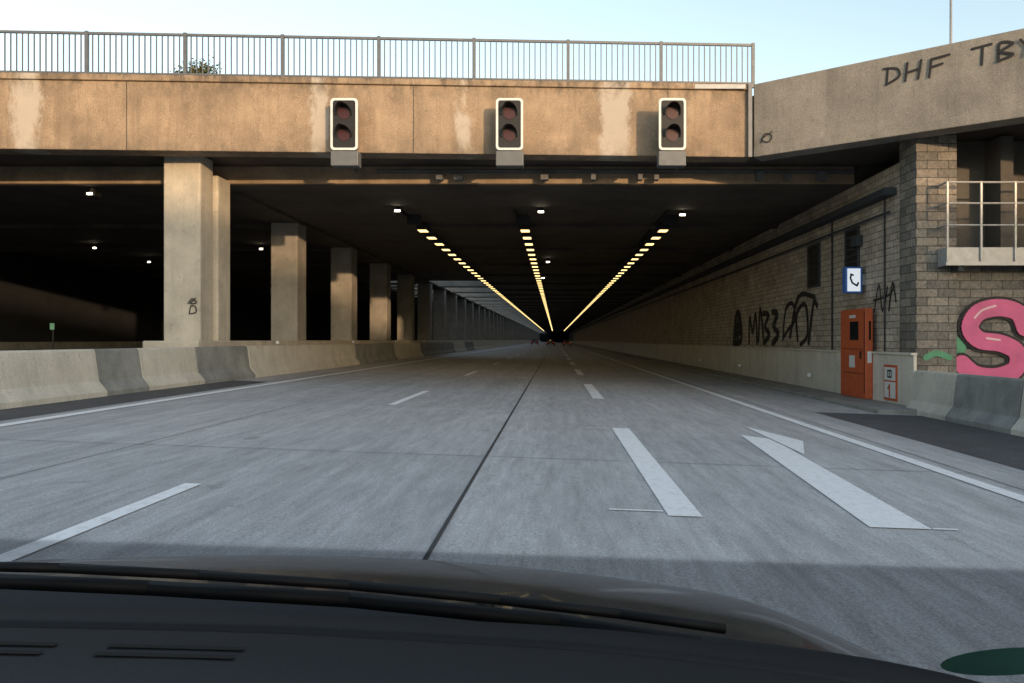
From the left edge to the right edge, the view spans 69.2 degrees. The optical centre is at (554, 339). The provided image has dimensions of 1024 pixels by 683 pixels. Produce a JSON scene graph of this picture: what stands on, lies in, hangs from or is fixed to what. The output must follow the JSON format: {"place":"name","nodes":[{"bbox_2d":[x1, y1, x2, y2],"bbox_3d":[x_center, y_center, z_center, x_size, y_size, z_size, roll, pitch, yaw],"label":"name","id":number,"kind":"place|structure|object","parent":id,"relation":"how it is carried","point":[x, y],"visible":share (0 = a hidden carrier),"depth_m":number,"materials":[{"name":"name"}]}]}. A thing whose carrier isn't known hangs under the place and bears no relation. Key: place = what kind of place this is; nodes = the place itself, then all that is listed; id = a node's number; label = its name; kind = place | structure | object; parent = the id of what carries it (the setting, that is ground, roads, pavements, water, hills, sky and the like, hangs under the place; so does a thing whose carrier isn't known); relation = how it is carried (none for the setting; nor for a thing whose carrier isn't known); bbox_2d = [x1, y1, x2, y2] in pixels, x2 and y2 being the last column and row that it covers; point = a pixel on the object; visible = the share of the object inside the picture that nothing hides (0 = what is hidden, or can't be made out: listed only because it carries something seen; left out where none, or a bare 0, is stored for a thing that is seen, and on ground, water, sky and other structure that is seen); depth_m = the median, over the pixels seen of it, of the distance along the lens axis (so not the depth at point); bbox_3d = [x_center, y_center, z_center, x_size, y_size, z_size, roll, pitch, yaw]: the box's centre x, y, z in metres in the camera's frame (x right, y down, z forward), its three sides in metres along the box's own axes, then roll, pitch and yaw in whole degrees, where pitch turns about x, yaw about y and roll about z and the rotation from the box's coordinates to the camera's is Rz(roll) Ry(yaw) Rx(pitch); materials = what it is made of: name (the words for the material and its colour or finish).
{"place":"outdoors","nodes":[
{"label":"outdoors","id":0,"kind":"place"},
{"bbox_2d":[0,347,142,350],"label":"opposite road","id":1,"kind":"structure","parent":0,"point":[62,349],"depth_m":38.72,"materials":[{"name":"grey asphalt"}]},
{"bbox_2d":[50,323,54,349],"bbox_3d":[-20.351,0.360,29.985,0.180,2.080,0.090,0,0,0],"label":"traffic sign","id":2,"kind":"object","parent":1,"relation":"on","point":[52,326],"visible":0.76,"depth_m":29.97,"materials":[{"name":"metal"}]},
{"bbox_2d":[0,342,1023,682],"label":"road","id":3,"kind":"structure","parent":0,"point":[766,530],"depth_m":6.86,"materials":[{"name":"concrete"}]},
{"bbox_2d":[1,347,550,559],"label":"road joint","id":4,"kind":"object","parent":3,"relation":"on","point":[435,541],"visible":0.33,"depth_m":6.94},
{"bbox_2d":[0,342,1023,561],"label":"lane marking","id":5,"kind":"object","parent":3,"relation":"on","point":[672,498],"visible":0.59,"depth_m":7.88,"materials":[{"name":"paint"}]},
{"bbox_2d":[0,347,1023,489],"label":"road joint","id":6,"kind":"object","parent":3,"relation":"on","point":[494,456],"visible":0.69,"depth_m":8.71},
{"bbox_2d":[0,555,1023,682],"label":"car dashboard","id":7,"kind":"object","parent":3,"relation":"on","point":[258,619],"visible":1,"depth_m":0.77,"materials":[{"name":"paint"}]},
{"bbox_2d":[531,339,537,344],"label":"car","id":8,"kind":"object","parent":3,"relation":"on","point":[534,340],"visible":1,"depth_m":188.33,"materials":[{"name":"paint"}]},
{"bbox_2d":[547,340,554,345],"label":"car","id":9,"kind":"object","parent":3,"relation":"on","point":[550,341],"visible":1,"depth_m":168.23,"materials":[{"name":"paint"}]},
{"bbox_2d":[563,340,570,345],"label":"car","id":10,"kind":"object","parent":3,"relation":"on","point":[566,342],"visible":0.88,"depth_m":172.92,"materials":[{"name":"paint"}]},
{"bbox_2d":[741,426,930,528],"bbox_3d":[3.180,1.500,9.379,0.855,0.044,7.140,0,0,4],"label":"turn arrow marking","id":11,"kind":"object","parent":3,"relation":"on","point":[868,509],"visible":1,"depth_m":7.50,"materials":[{"name":"paint"}]},
{"bbox_2d":[0,380,1023,469],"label":"asphalt shoulder","id":12,"kind":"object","parent":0,"point":[999,447],"visible":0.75,"depth_m":12.96},
{"bbox_2d":[0,0,1023,95],"label":"sky","id":13,"kind":"structure","parent":0,"point":[791,38],"materials":[{"name":"blue"}]},
{"bbox_2d":[571,343,916,414],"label":"sidewalk","id":14,"kind":"structure","parent":0,"point":[876,406],"depth_m":22.90,"materials":[{"name":"concrete"}]},
{"bbox_2d":[841,308,872,398],"bbox_3d":[8.240,0.360,20.294,0.240,2.400,1.712,0,0,0],"label":"emergency cabinet","id":15,"kind":"object","parent":14,"relation":"on","point":[856,354],"visible":1,"depth_m":19.96,"materials":[{"name":"orange metal"}]},
{"bbox_2d":[850,321,870,339],"bbox_3d":[8.187,-0.250,19.939,0.087,0.500,1.023,0,0,-8],"label":"window","id":16,"kind":"structure","parent":15,"relation":"in","point":[853,325],"depth_m":20.07,"materials":[{"name":"black glass"}]},
{"bbox_2d":[899,133,956,372],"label":"stone pier","id":17,"kind":"structure","parent":0,"point":[927,299],"depth_m":17.30,"materials":[{"name":"grey brick"}]},
{"bbox_3d":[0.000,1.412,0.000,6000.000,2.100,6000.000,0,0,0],"label":"ground","id":18,"kind":"structure","parent":0,"visible":0},
{"bbox_2d":[0,349,106,409],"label":"concrete barrier","id":19,"kind":"object","parent":18,"relation":"on","point":[32,377],"visible":0.76,"depth_m":12.90,"materials":[{"name":"grey concrete"}]},
{"bbox_2d":[0,342,142,349],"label":"concrete barrier","id":20,"kind":"object","parent":18,"relation":"on","point":[31,345],"depth_m":40.21,"materials":[{"name":"grey concrete"}]},
{"bbox_2d":[94,348,149,395],"bbox_3d":[-9.051,0.836,15.150,0.700,1.320,1.476,0,0,0],"label":"concrete barrier","id":21,"kind":"object","parent":18,"relation":"on","point":[119,371],"visible":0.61,"depth_m":15.08,"materials":[{"name":"grey concrete"}]},
{"bbox_2d":[137,347,204,390],"bbox_3d":[-9.052,0.836,17.150,0.700,1.320,2.476,0,0,0],"label":"concrete barrier","id":22,"kind":"object","parent":18,"relation":"on","point":[168,367],"visible":0.61,"depth_m":17.00,"materials":[{"name":"beige concrete"}]},
{"bbox_2d":[194,346,254,383],"bbox_3d":[-9.046,0.836,19.950,0.700,1.320,3.076,0,0,0],"label":"concrete barrier","id":23,"kind":"object","parent":18,"relation":"on","point":[221,364],"visible":0.59,"depth_m":19.76,"materials":[{"name":"grey concrete"}]},
{"bbox_2d":[246,345,316,377],"bbox_3d":[-9.030,0.836,24.250,0.700,1.320,5.476,0,0,0],"label":"concrete barrier","id":24,"kind":"object","parent":18,"relation":"on","point":[270,360],"visible":0.57,"depth_m":23.75,"materials":[{"name":"beige concrete"}]},
{"bbox_2d":[0,252,568,342],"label":"tunnel side wall","id":25,"kind":"structure","parent":18,"relation":"on","point":[76,301],"depth_m":43.96,"materials":[{"name":"black concrete"}]},
{"bbox_2d":[310,344,359,369],"bbox_3d":[-9.050,0.836,30.000,0.700,1.320,5.976,0,0,0],"label":"concrete barrier","id":26,"kind":"object","parent":18,"relation":"on","point":[326,356],"visible":0.63,"depth_m":29.58,"materials":[{"name":"beige concrete"}]},
{"bbox_2d":[354,343,397,364],"bbox_3d":[-9.038,0.836,37.000,0.700,1.320,7.976,0,0,0],"label":"concrete barrier","id":27,"kind":"object","parent":18,"relation":"on","point":[373,353],"visible":0.61,"depth_m":36.35,"materials":[{"name":"grey concrete"}]},
{"bbox_2d":[393,343,423,359],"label":"concrete barrier","id":28,"kind":"object","parent":18,"relation":"on","point":[406,350],"visible":0.62,"depth_m":44.45,"materials":[{"name":"grey concrete"}]},
{"bbox_2d":[420,342,441,355],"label":"concrete barrier","id":29,"kind":"object","parent":18,"relation":"on","point":[430,348],"visible":0.62,"depth_m":52.55,"materials":[{"name":"grey concrete"}]},
{"bbox_2d":[439,342,455,353],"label":"concrete barrier","id":30,"kind":"object","parent":18,"relation":"on","point":[446,347],"visible":0.62,"depth_m":60.62,"materials":[{"name":"grey concrete"}]},
{"bbox_2d":[453,342,466,351],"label":"concrete barrier","id":31,"kind":"object","parent":18,"relation":"on","point":[459,346],"visible":0.52,"depth_m":68.63,"materials":[{"name":"grey concrete"}]},
{"bbox_2d":[464,342,475,350],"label":"concrete barrier","id":32,"kind":"object","parent":18,"relation":"on","point":[469,346],"visible":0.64,"depth_m":76.70,"materials":[{"name":"grey concrete"}]},
{"bbox_2d":[473,341,482,349],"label":"concrete barrier","id":33,"kind":"object","parent":18,"relation":"on","point":[477,345],"visible":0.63,"depth_m":84.88,"materials":[{"name":"grey concrete"}]},
{"bbox_2d":[480,341,488,348],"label":"concrete barrier","id":34,"kind":"object","parent":18,"relation":"on","point":[484,345],"visible":0.56,"depth_m":92.73,"materials":[{"name":"grey concrete"}]},
{"bbox_2d":[487,341,493,347],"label":"concrete barrier","id":35,"kind":"object","parent":18,"relation":"on","point":[489,344],"visible":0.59,"depth_m":100.79,"materials":[{"name":"grey concrete"}]},
{"bbox_2d":[0,28,1023,347],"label":"highway overpass","id":36,"kind":"object","parent":18,"relation":"on","point":[206,186],"visible":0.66,"depth_m":20.75,"materials":[{"name":"concrete"}]},
{"bbox_2d":[85,187,100,197],"bbox_3d":[-13.319,-4.265,21.330,0.280,0.270,0.315,0,0,0],"label":"tunnel spotlight","id":37,"kind":"object","parent":36,"relation":"attached to","point":[92,193],"visible":1,"depth_m":21.29,"materials":[{"name":"white plastic"}]},
{"bbox_2d":[92,244,101,249],"bbox_3d":[-20.954,-4.265,33.825,0.280,0.270,0.315,0,0,0],"label":"tunnel spotlight","id":38,"kind":"object","parent":36,"relation":"attached to","point":[96,247],"visible":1,"depth_m":33.77,"materials":[{"name":"white plastic"}]},
{"bbox_2d":[146,256,154,263],"bbox_3d":[-21.288,-4.215,38.940,0.280,0.370,0.315,0,0,0],"label":"tunnel spotlight","id":39,"kind":"object","parent":36,"relation":"attached to","point":[150,261],"visible":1,"depth_m":38.90,"materials":[{"name":"white plastic"}]},
{"bbox_2d":[187,297,196,313],"bbox_3d":[-9.520,-0.897,19.424,0.246,0.443,0.039,0,0,0],"label":"graffiti","id":40,"kind":"object","parent":36,"relation":"attached to","point":[192,305],"visible":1,"depth_m":19.42,"materials":[{"name":"black paint"}]},
{"bbox_2d":[170,55,221,73],"bbox_3d":[-9.286,-6.994,19.158,1.300,0.770,0.569,0,0,0],"label":"wild shrub","id":41,"kind":"object","parent":36,"relation":"on","point":[205,70],"visible":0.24,"depth_m":19.10,"materials":[{"name":"green plant"}]},
{"bbox_2d":[258,245,266,250],"bbox_3d":[-13.523,-4.265,34.196,0.280,0.270,0.315,0,0,0],"label":"tunnel spotlight","id":42,"kind":"object","parent":36,"relation":"attached to","point":[262,248],"visible":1,"depth_m":34.15,"materials":[{"name":"white plastic"}]},
{"bbox_2d":[330,98,360,167],"bbox_3d":[-5.204,-5.137,18.322,0.680,1.660,0.784,0,0,0],"label":"lane signal","id":43,"kind":"object","parent":36,"relation":"attached to","point":[344,127],"visible":1,"depth_m":18.26,"materials":[{"name":"black metal"}]},
{"bbox_2d":[0,30,754,87],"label":"bridge railing","id":44,"kind":"object","parent":36,"relation":"on","point":[184,35],"visible":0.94,"depth_m":18.94,"materials":[{"name":"metal"}]},
{"bbox_2d":[393,206,402,213],"bbox_3d":[-5.173,-4.290,24.422,0.280,0.220,0.315,0,0,0],"label":"tunnel spotlight","id":45,"kind":"object","parent":36,"relation":"attached to","point":[397,210],"visible":1,"depth_m":24.28,"materials":[{"name":"white plastic"}]},
{"bbox_2d":[496,98,523,167],"bbox_3d":[-1.122,-5.137,18.414,0.680,1.660,0.968,0,0,0],"label":"lane signal","id":46,"kind":"object","parent":36,"relation":"attached to","point":[509,129],"visible":1,"depth_m":18.26,"materials":[{"name":"black metal"}]},
{"bbox_2d":[402,210,676,330],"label":"tunnel light row","id":47,"kind":"object","parent":36,"relation":"attached to","point":[523,222],"visible":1,"depth_m":35.26,"materials":[{"name":"yellow plastic"}]},
{"bbox_2d":[537,207,544,214],"bbox_3d":[-0.465,-4.290,24.613,0.280,0.220,0.315,0,0,0],"label":"tunnel spotlight","id":48,"kind":"object","parent":36,"relation":"attached to","point":[540,211],"visible":1,"depth_m":24.47,"materials":[{"name":"white plastic"}]},
{"bbox_2d":[657,98,685,167],"bbox_3d":[2.898,-5.137,18.504,0.680,1.660,1.148,0,0,0],"label":"lane signal","id":49,"kind":"object","parent":36,"relation":"attached to","point":[672,128],"visible":1,"depth_m":18.26,"materials":[{"name":"black metal"}]},
{"bbox_2d":[677,211,686,217],"bbox_3d":[4.318,-4.290,25.203,0.280,0.220,0.315,0,0,0],"label":"tunnel spotlight","id":50,"kind":"object","parent":36,"relation":"attached to","point":[681,214],"visible":1,"depth_m":25.06,"materials":[{"name":"white plastic"}]},
{"bbox_2d":[760,131,772,143],"bbox_3d":[5.402,-5.175,18.899,0.325,0.275,0.022,0,0,37],"label":"graffiti","id":51,"kind":"object","parent":36,"relation":"attached to","point":[766,135],"visible":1,"depth_m":18.91,"materials":[{"name":"black paint"}]},
{"bbox_2d":[883,53,949,85],"bbox_3d":[8.226,-6.144,16.873,1.414,0.477,0.016,0,0,36],"label":"graffiti","id":52,"kind":"object","parent":36,"relation":"attached to","point":[887,69],"visible":1,"depth_m":16.91,"materials":[{"name":"black paint"}]},
{"bbox_2d":[949,0,951,43],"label":"street lamp","id":53,"kind":"object","parent":36,"relation":"on","point":[950,27],"depth_m":39.95,"materials":[{"name":"metal"}]},
{"bbox_2d":[971,38,1023,65],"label":"graffiti","id":54,"kind":"object","parent":36,"relation":"attached to","point":[1009,54],"visible":1,"depth_m":15.90,"materials":[{"name":"black paint"}]},
{"bbox_2d":[569,163,916,405],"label":"brick wall","id":55,"kind":"structure","parent":18,"relation":"on","point":[692,326],"depth_m":27.31,"materials":[{"name":"brick"}]},
{"bbox_2d":[569,187,896,351],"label":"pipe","id":56,"kind":"object","parent":55,"relation":"attached to","point":[884,193],"visible":1,"depth_m":23.29,"materials":[{"name":"metal"}]},
{"bbox_2d":[733,309,741,345],"bbox_3d":[8.483,-0.562,34.431,0.024,1.724,1.838,0,0,0],"label":"graffiti","id":57,"kind":"object","parent":55,"relation":"attached to","point":[737,333],"visible":0.98,"depth_m":34.35,"materials":[{"name":"black paint"}]},
{"bbox_2d":[748,306,778,345],"bbox_3d":[8.473,-0.595,30.240,0.020,1.654,4.550,0,0,1],"label":"graffiti","id":58,"kind":"object","parent":55,"relation":"attached to","point":[766,314],"visible":1,"depth_m":30.08,"materials":[{"name":"black paint"}]},
{"bbox_2d":[782,292,817,346],"bbox_3d":[8.472,-0.715,25.760,0.038,1.886,3.840,0,0,0],"label":"graffiti","id":59,"kind":"object","parent":55,"relation":"attached to","point":[801,305],"visible":1,"depth_m":25.66,"materials":[{"name":"black paint"}]},
{"bbox_2d":[807,242,820,288],"bbox_3d":[8.460,-2.425,24.225,0.079,1.410,1.110,0,0,0],"label":"wall vent","id":60,"kind":"object","parent":55,"relation":"attached to","point":[813,265],"depth_m":24.15,"materials":[{"name":"black metal"}]},
{"bbox_2d":[844,226,859,266],"bbox_3d":[8.460,-2.575,21.100,0.079,1.210,0.960,0,0,0],"label":"wall vent","id":61,"kind":"object","parent":55,"relation":"attached to","point":[851,256],"depth_m":21.15,"materials":[{"name":"black metal"}]},
{"bbox_2d":[842,267,864,293],"bbox_3d":[8.215,-1.640,20.310,0.570,0.720,0.280,0,0,0],"label":"emergency phone sign","id":62,"kind":"object","parent":55,"relation":"attached to","point":[853,280],"visible":1,"depth_m":20.19,"materials":[{"name":"metal"}]},
{"bbox_2d":[873,281,895,311],"bbox_3d":[8.484,-1.100,19.050,0.015,0.758,1.360,0,0,0],"label":"graffiti","id":63,"kind":"object","parent":55,"relation":"attached to","point":[882,297],"visible":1,"depth_m":19.01,"materials":[{"name":"black paint"}]},
{"bbox_2d":[884,364,897,400],"bbox_3d":[8.334,1.060,18.400,0.047,0.880,0.700,0,0,0],"label":"hydrant sign","id":64,"kind":"object","parent":55,"relation":"attached to","point":[891,382],"visible":1,"depth_m":18.32,"materials":[{"name":"white metal"}]},
{"bbox_2d":[906,370,960,420],"bbox_3d":[8.468,1.394,16.300,0.700,1.380,1.776,0,0,0],"label":"concrete barrier","id":65,"kind":"object","parent":18,"relation":"on","point":[933,393],"visible":0.56,"depth_m":16.18,"materials":[{"name":"grey concrete"}]},
{"bbox_2d":[945,374,1023,433],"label":"concrete barrier","id":66,"kind":"object","parent":18,"relation":"on","point":[992,403],"visible":0.77,"depth_m":14.15,"materials":[{"name":"grey concrete"}]},
{"bbox_2d":[957,136,1023,246],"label":"abutment wall","id":67,"kind":"structure","parent":18,"relation":"on","point":[1000,158],"depth_m":18.25,"materials":[{"name":"concrete"}]},
{"bbox_2d":[957,266,1023,378],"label":"stone retaining wall","id":68,"kind":"structure","parent":18,"relation":"on","point":[974,283],"depth_m":17.45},
{"bbox_2d":[923,296,1023,377],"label":"graffiti piece","id":69,"kind":"object","parent":68,"relation":"attached to","point":[973,317],"visible":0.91,"depth_m":17.36,"materials":[{"name":"pink paint"}]},
{"bbox_2d":[937,181,1023,271],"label":"steel platform","id":70,"kind":"structure","parent":68,"relation":"attached to","point":[956,259],"depth_m":16.90,"materials":[{"name":"metal"}]},
{"bbox_2d":[1011,386,1023,436],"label":"concrete barrier","id":71,"kind":"object","parent":18,"relation":"on","point":[1017,428],"visible":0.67,"depth_m":13.09,"materials":[{"name":"grey concrete"}]}
]}

